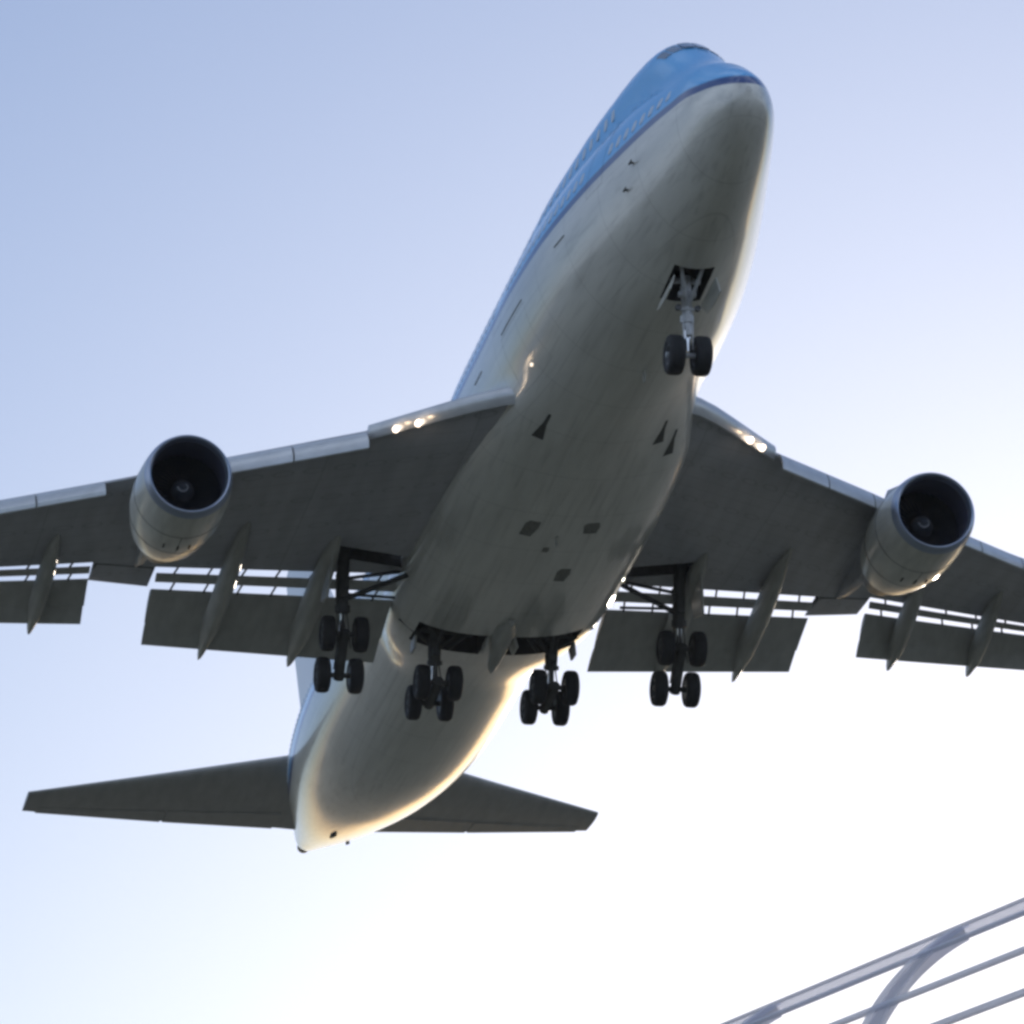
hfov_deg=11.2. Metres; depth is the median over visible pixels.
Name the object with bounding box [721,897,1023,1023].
canopy frame
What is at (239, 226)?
sky
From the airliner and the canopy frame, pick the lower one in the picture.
the canopy frame
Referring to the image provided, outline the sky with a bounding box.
[0,0,1023,1023]
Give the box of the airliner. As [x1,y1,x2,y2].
[0,43,1023,852]

